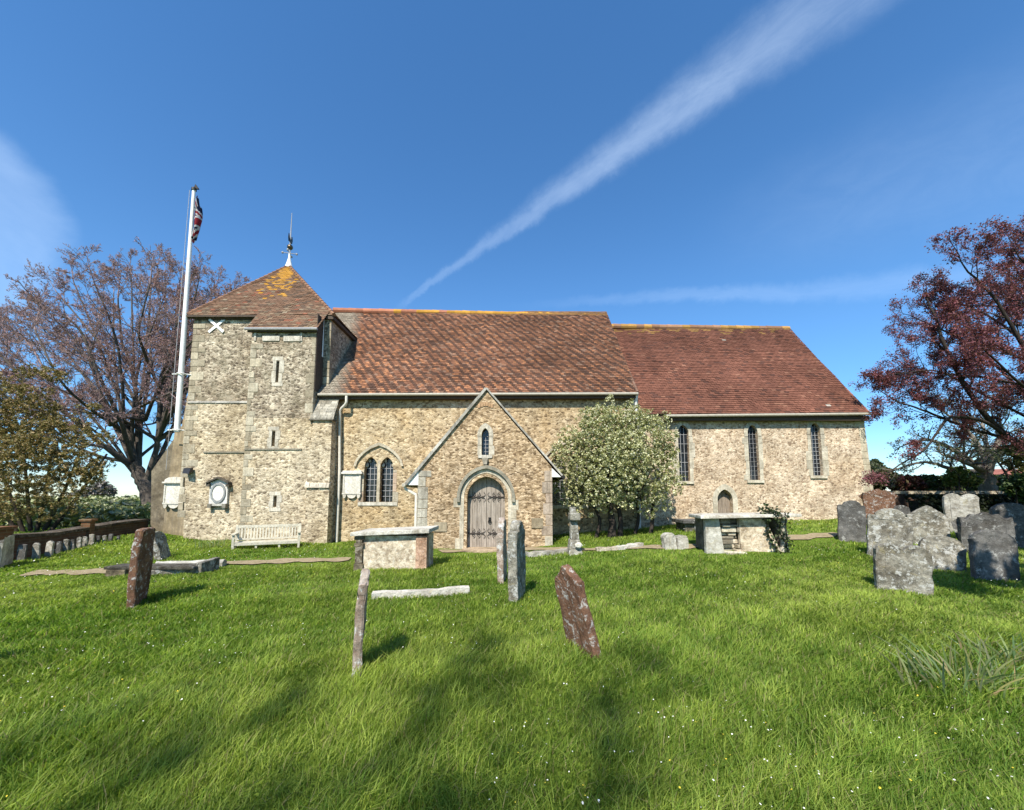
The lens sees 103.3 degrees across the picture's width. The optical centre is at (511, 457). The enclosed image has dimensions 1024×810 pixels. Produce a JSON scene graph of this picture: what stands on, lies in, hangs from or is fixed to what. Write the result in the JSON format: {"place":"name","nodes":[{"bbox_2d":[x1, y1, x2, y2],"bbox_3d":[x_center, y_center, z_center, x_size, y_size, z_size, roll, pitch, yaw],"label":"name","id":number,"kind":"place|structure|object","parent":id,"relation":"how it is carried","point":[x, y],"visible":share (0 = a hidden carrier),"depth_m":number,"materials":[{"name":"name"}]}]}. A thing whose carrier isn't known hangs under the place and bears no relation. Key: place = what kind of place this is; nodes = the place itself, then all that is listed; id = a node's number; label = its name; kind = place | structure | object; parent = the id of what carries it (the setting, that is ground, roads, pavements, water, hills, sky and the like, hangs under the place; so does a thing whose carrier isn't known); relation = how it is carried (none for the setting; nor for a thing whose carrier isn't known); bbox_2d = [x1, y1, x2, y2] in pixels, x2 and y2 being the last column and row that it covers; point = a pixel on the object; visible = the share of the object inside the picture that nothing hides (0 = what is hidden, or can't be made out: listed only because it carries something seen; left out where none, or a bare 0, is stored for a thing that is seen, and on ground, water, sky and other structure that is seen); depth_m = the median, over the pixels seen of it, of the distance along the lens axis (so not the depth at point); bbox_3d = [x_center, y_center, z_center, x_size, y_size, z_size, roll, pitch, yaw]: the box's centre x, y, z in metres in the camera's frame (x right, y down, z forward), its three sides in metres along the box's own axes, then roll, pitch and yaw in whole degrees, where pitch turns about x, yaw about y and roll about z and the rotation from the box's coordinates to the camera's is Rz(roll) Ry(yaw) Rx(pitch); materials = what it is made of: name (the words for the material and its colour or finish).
{"place":"outdoors","nodes":[
{"label":"outdoors","id":0,"kind":"place"},
{"bbox_2d":[20,557,351,575],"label":"path","id":1,"kind":"structure","parent":0,"point":[102,570],"depth_m":9.20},
{"bbox_2d":[0,497,1023,809],"bbox_3d":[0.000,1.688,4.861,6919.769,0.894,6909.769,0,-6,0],"label":"ground","id":2,"kind":"structure","parent":0,"point":[534,699],"depth_m":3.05,"materials":[{"name":"green plant"}]},
{"bbox_2d":[0,534,14,567],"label":"headstone","id":3,"kind":"object","parent":2,"relation":"on","point":[6,550],"visible":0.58,"depth_m":8.69,"materials":[{"name":"grey stone"}]},
{"bbox_2d":[16,544,27,560],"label":"headstone","id":4,"kind":"object","parent":2,"relation":"on","point":[22,551],"visible":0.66,"depth_m":9.46,"materials":[{"name":"grey stone"}]},
{"bbox_2d":[31,543,40,558],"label":"headstone","id":5,"kind":"object","parent":2,"relation":"on","point":[36,552],"visible":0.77,"depth_m":9.73,"materials":[{"name":"grey stone"}]},
{"bbox_2d":[44,540,54,556],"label":"headstone","id":6,"kind":"object","parent":2,"relation":"on","point":[49,548],"visible":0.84,"depth_m":10.11,"materials":[{"name":"grey stone"}]},
{"bbox_2d":[0,363,116,531],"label":"yew tree","id":7,"kind":"object","parent":2,"relation":"on","point":[30,442],"visible":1,"depth_m":16.89,"materials":[{"name":"green plant"}]},
{"bbox_2d":[55,541,62,553],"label":"headstone","id":8,"kind":"object","parent":2,"relation":"on","point":[59,546],"visible":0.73,"depth_m":10.49,"materials":[{"name":"grey stone"}]},
{"bbox_2d":[62,539,69,550],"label":"headstone","id":9,"kind":"object","parent":2,"relation":"on","point":[66,543],"visible":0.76,"depth_m":10.86,"materials":[{"name":"grey stone"}]},
{"bbox_2d":[70,539,74,549],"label":"headstone","id":10,"kind":"object","parent":2,"relation":"on","point":[72,545],"visible":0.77,"depth_m":10.96,"materials":[{"name":"grey stone"}]},
{"bbox_2d":[0,519,149,559],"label":"boundary wall","id":11,"kind":"structure","parent":2,"relation":"on","point":[87,527],"depth_m":11.51,"materials":[{"name":"brick"}]},
{"bbox_2d":[0,495,150,528],"label":"shrubs","id":12,"kind":"object","parent":2,"relation":"on","point":[101,509],"visible":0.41,"depth_m":20.01,"materials":[{"name":"green plant"}]},
{"bbox_2d":[75,537,81,547],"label":"headstone","id":13,"kind":"object","parent":2,"relation":"on","point":[78,541],"visible":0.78,"depth_m":11.24,"materials":[{"name":"grey stone"}]},
{"bbox_2d":[82,536,87,546],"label":"headstone","id":14,"kind":"object","parent":2,"relation":"on","point":[85,541],"visible":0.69,"depth_m":11.45,"materials":[{"name":"grey stone"}]},
{"bbox_2d":[88,534,94,544],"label":"headstone","id":15,"kind":"object","parent":2,"relation":"on","point":[91,539],"visible":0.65,"depth_m":11.67,"materials":[{"name":"grey stone"}]},
{"bbox_2d":[66,480,117,496],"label":"distant tree","id":16,"kind":"object","parent":2,"relation":"on","point":[104,489],"visible":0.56,"depth_m":57.48,"materials":[{"name":"green plant"}]},
{"bbox_2d":[107,534,113,540],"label":"headstone","id":17,"kind":"object","parent":2,"relation":"on","point":[110,537],"visible":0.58,"depth_m":12.24,"materials":[{"name":"grey stone"}]},
{"bbox_2d":[0,236,250,504],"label":"copper beech","id":18,"kind":"object","parent":2,"relation":"on","point":[136,416],"visible":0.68,"depth_m":24.00,"materials":[{"name":"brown plant"}]},
{"bbox_2d":[126,527,155,608],"bbox_3d":[-5.410,1.692,5.890,0.118,1.341,0.481,4,-6,-22],"label":"headstone","id":19,"kind":"object","parent":2,"relation":"on","point":[140,568],"visible":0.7,"depth_m":5.79,"materials":[{"name":"brown stone"}]},
{"bbox_2d":[104,557,219,576],"bbox_3d":[-6.998,2.251,8.111,1.812,0.436,0.652,0,-6,0],"label":"ledger tomb","id":20,"kind":"object","parent":2,"relation":"on","point":[211,564],"visible":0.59,"depth_m":7.92,"materials":[{"name":"grey stone"}]},
{"bbox_2d":[153,531,170,560],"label":"headstone","id":21,"kind":"object","parent":2,"relation":"on","point":[161,549],"visible":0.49,"depth_m":9.71,"materials":[{"name":"grey stone"}]},
{"bbox_2d":[156,559,226,566],"bbox_3d":[-6.911,2.351,8.709,1.283,0.308,0.223,1,-6,-14],"label":"ledger tomb","id":22,"kind":"object","parent":2,"relation":"on","point":[222,562],"visible":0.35,"depth_m":8.68,"materials":[{"name":"grey stone"}]},
{"bbox_2d":[194,537,229,547],"bbox_3d":[-8.973,2.537,12.171,1.046,0.345,0.800,-2,-6,21],"label":"daffodil clump","id":23,"kind":"object","parent":2,"relation":"on","point":[214,543],"visible":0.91,"depth_m":12.13,"materials":[{"name":"green plant"}]},
{"bbox_2d":[231,523,300,548],"bbox_3d":[-7.246,2.477,12.015,1.727,0.980,0.670,3,-6,-26],"label":"garden bench","id":24,"kind":"object","parent":2,"relation":"on","point":[235,538],"visible":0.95,"depth_m":12.10,"materials":[{"name":"beige wood"}]},
{"bbox_2d":[351,569,369,680],"bbox_3d":[-1.396,1.603,3.707,0.096,1.152,0.456,5,-6,-18],"label":"headstone","id":25,"kind":"object","parent":2,"relation":"on","point":[360,611],"visible":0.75,"depth_m":3.54,"materials":[{"name":"grey stone"}]},
{"bbox_2d":[350,525,438,571],"bbox_3d":[-2.469,1.982,8.668,1.597,0.994,1.080,0,-6,0],"label":"chest tomb","id":26,"kind":"object","parent":2,"relation":"on","point":[402,547],"visible":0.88,"depth_m":8.24,"materials":[{"name":"stone"}]},
{"bbox_2d":[371,585,469,599],"bbox_3d":[-1.420,2.170,6.375,1.490,0.231,0.178,1,-6,-14],"label":"kerb stone","id":27,"kind":"object","parent":2,"relation":"on","point":[450,590],"visible":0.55,"depth_m":6.33,"materials":[{"name":"grey stone"}]},
{"bbox_2d":[497,517,506,583],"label":"headstone","id":28,"kind":"object","parent":2,"relation":"on","point":[501,555],"visible":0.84,"depth_m":7.24,"materials":[{"name":"grey stone"}]},
{"bbox_2d":[150,215,872,552],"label":"church","id":29,"kind":"structure","parent":2,"relation":"on","point":[302,395],"depth_m":14.29,"materials":[{"name":"beige stone"}]},
{"bbox_2d":[162,477,183,507],"bbox_3d":[-11.911,1.222,14.304,0.789,1.110,0.210,0,-6,0],"label":"memorial tablet","id":30,"kind":"object","parent":29,"relation":"attached to","point":[171,492],"visible":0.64,"depth_m":14.28,"materials":[{"name":"stone"}]},
{"bbox_2d":[166,184,198,467],"bbox_3d":[-11.736,-4.899,14.590,0.703,10.681,0.299,1,-6,-15],"label":"flagpole","id":31,"kind":"object","parent":29,"relation":"attached to","point":[180,373],"visible":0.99,"depth_m":14.52,"materials":[{"name":"white metal"}]},
{"bbox_2d":[191,196,202,243],"bbox_3d":[-11.625,-8.866,14.958,0.254,1.913,0.297,0,-6,0],"label":"flag","id":32,"kind":"object","parent":31,"relation":"hanging from","point":[198,217],"visible":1,"depth_m":14.91,"materials":[{"name":"fabric"}]},
{"bbox_2d":[205,477,231,507],"bbox_3d":[-10.100,1.182,13.936,0.795,1.065,0.230,0,-6,0],"label":"memorial tablet","id":33,"kind":"object","parent":29,"relation":"attached to","point":[219,491],"visible":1,"depth_m":13.91,"materials":[{"name":"stone"}]},
{"bbox_2d":[267,427,280,447],"bbox_3d":[-8.085,-0.663,13.791,0.430,0.804,0.112,0,-6,0],"label":"slit window","id":34,"kind":"structure","parent":29,"relation":"in","point":[277,432],"depth_m":13.74,"materials":[{"name":"beige stone"}]},
{"bbox_2d":[268,492,281,510],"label":"slit window","id":35,"kind":"structure","parent":29,"relation":"in","point":[279,497],"depth_m":13.53,"materials":[{"name":"beige stone"}]},
{"bbox_2d":[271,357,283,385],"bbox_3d":[-8.079,-2.985,14.015,0.420,1.033,0.112,0,-6,0],"label":"slit window","id":36,"kind":"structure","parent":29,"relation":"in","point":[281,362],"depth_m":13.96,"materials":[{"name":"beige stone"}]},
{"bbox_2d":[341,471,362,497],"bbox_3d":[-5.536,0.918,14.027,0.708,0.959,0.200,0,-6,0],"label":"memorial tablet","id":37,"kind":"object","parent":29,"relation":"attached to","point":[352,484],"visible":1,"depth_m":13.99,"materials":[{"name":"stone"}]},
{"bbox_2d":[354,442,403,505],"bbox_3d":[-4.645,0.561,14.227,1.728,2.195,0.370,0,-6,0],"label":"window","id":38,"kind":"structure","parent":29,"relation":"in","point":[389,496],"depth_m":14.25,"materials":[{"name":"beige stone"}]},
{"bbox_2d":[467,477,486,546],"bbox_3d":[-1.035,1.610,11.952,0.551,2.100,0.081,0,-6,0],"label":"door","id":39,"kind":"structure","parent":29,"relation":"in","point":[476,535],"depth_m":11.94,"materials":[{"name":"brown wood"}]},
{"bbox_2d":[477,423,493,464],"bbox_3d":[-0.770,-0.413,11.985,0.500,1.230,0.380,0,-6,0],"label":"window","id":40,"kind":"structure","parent":29,"relation":"in","point":[485,451],"depth_m":11.91,"materials":[{"name":"beige stone"}]},
{"bbox_2d":[486,477,504,546],"bbox_3d":[-0.472,1.610,11.949,0.551,2.100,0.087,0,-6,0],"label":"door","id":41,"kind":"structure","parent":29,"relation":"in","point":[493,487],"depth_m":11.96,"materials":[{"name":"brown wood"}]},
{"bbox_2d":[545,440,591,508],"bbox_3d":[1.914,0.577,14.225,1.830,2.369,0.370,0,-6,0],"label":"window","id":42,"kind":"structure","parent":29,"relation":"in","point":[555,497],"depth_m":14.24,"materials":[{"name":"beige stone"}]},
{"bbox_2d":[673,421,694,483],"bbox_3d":[6.083,-0.207,14.451,0.792,2.263,0.330,0,-6,0],"label":"window","id":43,"kind":"structure","parent":29,"relation":"in","point":[681,442],"depth_m":14.40,"materials":[{"name":"beige stone"}]},
{"bbox_2d":[742,421,764,482],"bbox_3d":[8.523,-0.225,14.453,0.714,2.228,0.330,0,-6,0],"label":"window","id":44,"kind":"structure","parent":29,"relation":"in","point":[749,440],"depth_m":14.38,"materials":[{"name":"beige stone"}]},
{"bbox_2d":[806,421,829,477],"bbox_3d":[10.784,-0.340,14.464,0.774,2.142,0.330,0,-6,0],"label":"window","id":45,"kind":"structure","parent":29,"relation":"in","point":[812,455],"depth_m":14.38,"materials":[{"name":"beige stone"}]},
{"bbox_2d":[0,524,1023,809],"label":"daisies","id":46,"kind":"object","parent":2,"relation":"on","point":[472,648],"visible":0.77,"depth_m":3.27,"materials":[{"name":"white plant"}]},
{"bbox_2d":[507,520,525,601],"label":"headstone","id":47,"kind":"object","parent":2,"relation":"on","point":[516,557],"visible":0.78,"depth_m":6.01,"materials":[{"name":"grey stone"}]},
{"bbox_2d":[525,548,566,556],"bbox_3d":[0.916,2.424,10.194,1.160,0.250,0.285,2,-6,-20],"label":"kerb stone","id":48,"kind":"object","parent":2,"relation":"on","point":[540,553],"visible":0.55,"depth_m":10.06,"materials":[{"name":"grey stone"}]},
{"bbox_2d":[567,507,582,555],"bbox_3d":[1.549,1.860,9.985,0.375,1.297,0.506,0,-6,0],"label":"cross gravestone","id":49,"kind":"object","parent":2,"relation":"on","point":[574,546],"visible":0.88,"depth_m":9.87,"materials":[{"name":"grey stone"}]},
{"bbox_2d":[555,564,601,658],"bbox_3d":[0.664,1.657,4.141,0.112,1.132,0.466,-9,-6,-27],"label":"headstone","id":50,"kind":"object","parent":2,"relation":"on","point":[578,624],"visible":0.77,"depth_m":4.06,"materials":[{"name":"brown stone"}]},
{"bbox_2d":[595,546,616,550],"bbox_3d":[2.362,2.328,10.175,0.504,0.215,0.228,0,-6,0],"label":"kerb stone","id":51,"kind":"object","parent":2,"relation":"on","point":[612,548],"visible":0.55,"depth_m":10.09,"materials":[{"name":"grey stone"}]},
{"bbox_2d":[549,394,686,537],"bbox_3d":[3.199,0.253,12.704,4.064,4.708,2.952,-3,-6,31],"label":"flowering tree","id":52,"kind":"object","parent":2,"relation":"on","point":[618,455],"visible":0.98,"depth_m":12.39,"materials":[{"name":"green plant"}]},
{"bbox_2d":[616,542,643,549],"bbox_3d":[2.975,2.290,10.283,0.740,0.256,0.227,2,-6,-21],"label":"kerb stone","id":53,"kind":"object","parent":2,"relation":"on","point":[629,545],"visible":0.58,"depth_m":10.23,"materials":[{"name":"grey stone"}]},
{"bbox_2d":[660,532,676,549],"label":"headstone","id":54,"kind":"object","parent":2,"relation":"on","point":[668,540],"visible":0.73,"depth_m":10.05,"materials":[{"name":"grey stone"}]},
{"bbox_2d":[675,535,688,549],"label":"headstone","id":55,"kind":"object","parent":2,"relation":"on","point":[682,543],"visible":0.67,"depth_m":10.11,"materials":[{"name":"grey stone"}]},
{"bbox_2d":[672,519,694,531],"bbox_3d":[5.772,2.186,12.641,1.215,0.535,0.900,0,-6,0],"label":"table tomb","id":56,"kind":"object","parent":2,"relation":"on","point":[685,525],"visible":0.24,"depth_m":12.32,"materials":[{"name":"grey stone"}]},
{"bbox_2d":[689,512,801,554],"bbox_3d":[5.581,1.916,9.897,2.388,1.142,1.200,0,-6,0],"label":"chest tomb","id":57,"kind":"object","parent":2,"relation":"on","point":[726,533],"visible":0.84,"depth_m":9.55,"materials":[{"name":"stone"}]},
{"bbox_2d":[754,503,794,553],"bbox_3d":[6.097,1.724,9.480,0.836,1.381,0.442,-4,-7,33],"label":"ivy","id":58,"kind":"object","parent":57,"relation":"attached to","point":[776,519],"visible":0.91,"depth_m":9.42,"materials":[{"name":"green plant"}]},
{"bbox_2d":[837,500,866,542],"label":"headstone","id":59,"kind":"object","parent":2,"relation":"on","point":[851,515],"visible":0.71,"depth_m":10.24,"materials":[{"name":"grey stone"}]},
{"bbox_2d":[858,489,897,524],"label":"headstone","id":60,"kind":"object","parent":2,"relation":"on","point":[874,501],"visible":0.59,"depth_m":12.26,"materials":[{"name":"brown stone"}]},
{"bbox_2d":[869,458,886,474],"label":"distant tree","id":61,"kind":"object","parent":2,"relation":"on","point":[874,461],"visible":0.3,"depth_m":46.06,"materials":[{"name":"green plant"}]},
{"bbox_2d":[872,467,903,490],"bbox_3d":[21.817,2.010,23.778,2.021,2.971,1.652,0,-6,0],"label":"shrub","id":62,"kind":"object","parent":2,"relation":"on","point":[882,486],"visible":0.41,"depth_m":23.52,"materials":[{"name":"green plant"}]},
{"bbox_2d":[866,508,912,555],"bbox_3d":[8.068,1.730,8.666,0.740,1.308,0.156,2,-7,32],"label":"headstone","id":63,"kind":"object","parent":2,"relation":"on","point":[891,526],"visible":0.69,"depth_m":8.65,"materials":[{"name":"grey stone"}]},
{"bbox_2d":[893,505,910,516],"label":"headstone","id":64,"kind":"object","parent":2,"relation":"on","point":[905,510],"visible":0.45,"depth_m":11.14,"materials":[{"name":"grey stone"}]},
{"bbox_2d":[873,543,933,595],"bbox_3d":[6.332,1.908,6.574,0.721,1.009,0.167,1,-8,24],"label":"headstone","id":65,"kind":"object","parent":2,"relation":"on","point":[908,568],"visible":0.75,"depth_m":6.52,"materials":[{"name":"grey stone"}]},
{"bbox_2d":[887,474,928,490],"bbox_3d":[21.679,2.086,21.956,2.181,2.436,1.465,0,-6,0],"label":"shrub","id":66,"kind":"object","parent":2,"relation":"on","point":[907,482],"visible":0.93,"depth_m":21.62,"materials":[{"name":"red plant"}]},
{"bbox_2d":[906,505,950,543],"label":"headstone","id":67,"kind":"object","parent":2,"relation":"on","point":[929,521],"visible":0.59,"depth_m":9.95,"materials":[{"name":"grey stone"}]},
{"bbox_2d":[848,210,1023,486],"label":"copper beech","id":68,"kind":"object","parent":2,"relation":"on","point":[972,363],"visible":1,"depth_m":13.54,"materials":[{"name":"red plant"}]},
{"bbox_2d":[918,535,966,571],"bbox_3d":[8.199,1.948,7.742,0.670,0.916,0.156,7,-11,24],"label":"headstone","id":69,"kind":"object","parent":2,"relation":"on","point":[948,553],"visible":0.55,"depth_m":7.69,"materials":[{"name":"grey stone"}]},
{"bbox_2d":[889,491,1003,506],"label":"wall","id":70,"kind":"structure","parent":2,"relation":"on","point":[900,499],"depth_m":18.85,"materials":[{"name":"brick"}]},
{"bbox_2d":[871,389,1023,490],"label":"apple tree","id":71,"kind":"object","parent":2,"relation":"on","point":[990,480],"visible":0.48,"depth_m":20.00,"materials":[{"name":"plant"}]},
{"bbox_2d":[871,634,1023,701],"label":"daffodil clump","id":72,"kind":"object","parent":2,"relation":"on","point":[965,672],"visible":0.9,"depth_m":3.43,"materials":[{"name":"green plant"}]},
{"bbox_2d":[942,493,979,531],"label":"headstone","id":73,"kind":"object","parent":2,"relation":"on","point":[954,506],"visible":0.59,"depth_m":11.13,"materials":[{"name":"grey stone"}]},
{"bbox_2d":[910,473,1011,490],"bbox_3d":[30.668,2.309,23.416,14.657,2.873,1.588,0,-6,0],"label":"hedge","id":74,"kind":"object","parent":2,"relation":"on","point":[933,481],"visible":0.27,"depth_m":23.03,"materials":[{"name":"green plant"}]},
{"bbox_2d":[903,491,1021,513],"bbox_3d":[23.299,2.291,17.934,11.219,1.702,1.034,0,-6,0],"label":"ivy hedge","id":75,"kind":"object","parent":2,"relation":"on","point":[987,502],"visible":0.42,"depth_m":17.75,"materials":[{"name":"green plant"}]},
{"bbox_2d":[940,465,984,490],"bbox_3d":[22.221,1.723,19.919,2.075,2.707,1.478,0,-6,0],"label":"shrub","id":76,"kind":"object","parent":2,"relation":"on","point":[961,476],"visible":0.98,"depth_m":19.66,"materials":[{"name":"green plant"}]},
{"bbox_2d":[958,526,971,551],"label":"headstone","id":77,"kind":"object","parent":2,"relation":"on","point":[964,532],"visible":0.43,"depth_m":9.20,"materials":[{"name":"grey stone"}]},
{"bbox_2d":[925,627,1023,666],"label":"daffodil clump","id":78,"kind":"object","parent":2,"relation":"on","point":[1007,653],"visible":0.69,"depth_m":4.02,"materials":[{"name":"green plant"}]},
{"bbox_2d":[951,512,1016,540],"bbox_3d":[10.750,1.802,9.162,1.091,1.151,0.166,-3,-8,26],"label":"headstone","id":79,"kind":"object","parent":2,"relation":"on","point":[982,521],"visible":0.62,"depth_m":9.15,"materials":[{"name":"grey stone"}]},
{"bbox_2d":[967,530,1020,580],"bbox_3d":[8.484,1.839,7.136,0.600,1.129,0.177,3,-10,20],"label":"headstone","id":80,"kind":"object","parent":2,"relation":"on","point":[993,554],"visible":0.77,"depth_m":7.10,"materials":[{"name":"grey stone"}]},
{"bbox_2d":[989,503,1023,547],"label":"headstone","id":81,"kind":"object","parent":2,"relation":"on","point":[1015,511],"visible":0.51,"depth_m":9.50,"materials":[{"name":"grey stone"}]},
{"bbox_2d":[993,469,1021,474],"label":"house","id":82,"kind":"structure","parent":2,"relation":"on","point":[998,471],"depth_m":62.44,"materials":[{"name":"tile"}]},
{"bbox_2d":[993,437,1023,480],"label":"tree","id":83,"kind":"object","parent":2,"relation":"on","point":[1013,462],"visible":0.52,"depth_m":19.17,"materials":[{"name":"green plant"}]},
{"bbox_2d":[994,472,1023,505],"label":"shrub","id":84,"kind":"object","parent":2,"relation":"on","point":[1014,484],"visible":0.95,"depth_m":16.90,"materials":[{"name":"green plant"}]},
{"bbox_2d":[0,0,1023,496],"label":"sky","id":85,"kind":"structure","parent":0,"point":[794,164],"materials":[{"name":"blue"}]},
{"bbox_2d":[439,532,836,551],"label":"path","id":86,"kind":"structure","parent":0,"point":[815,535],"depth_m":10.82,"materials":[{"name":"beige gravel"}]}
]}

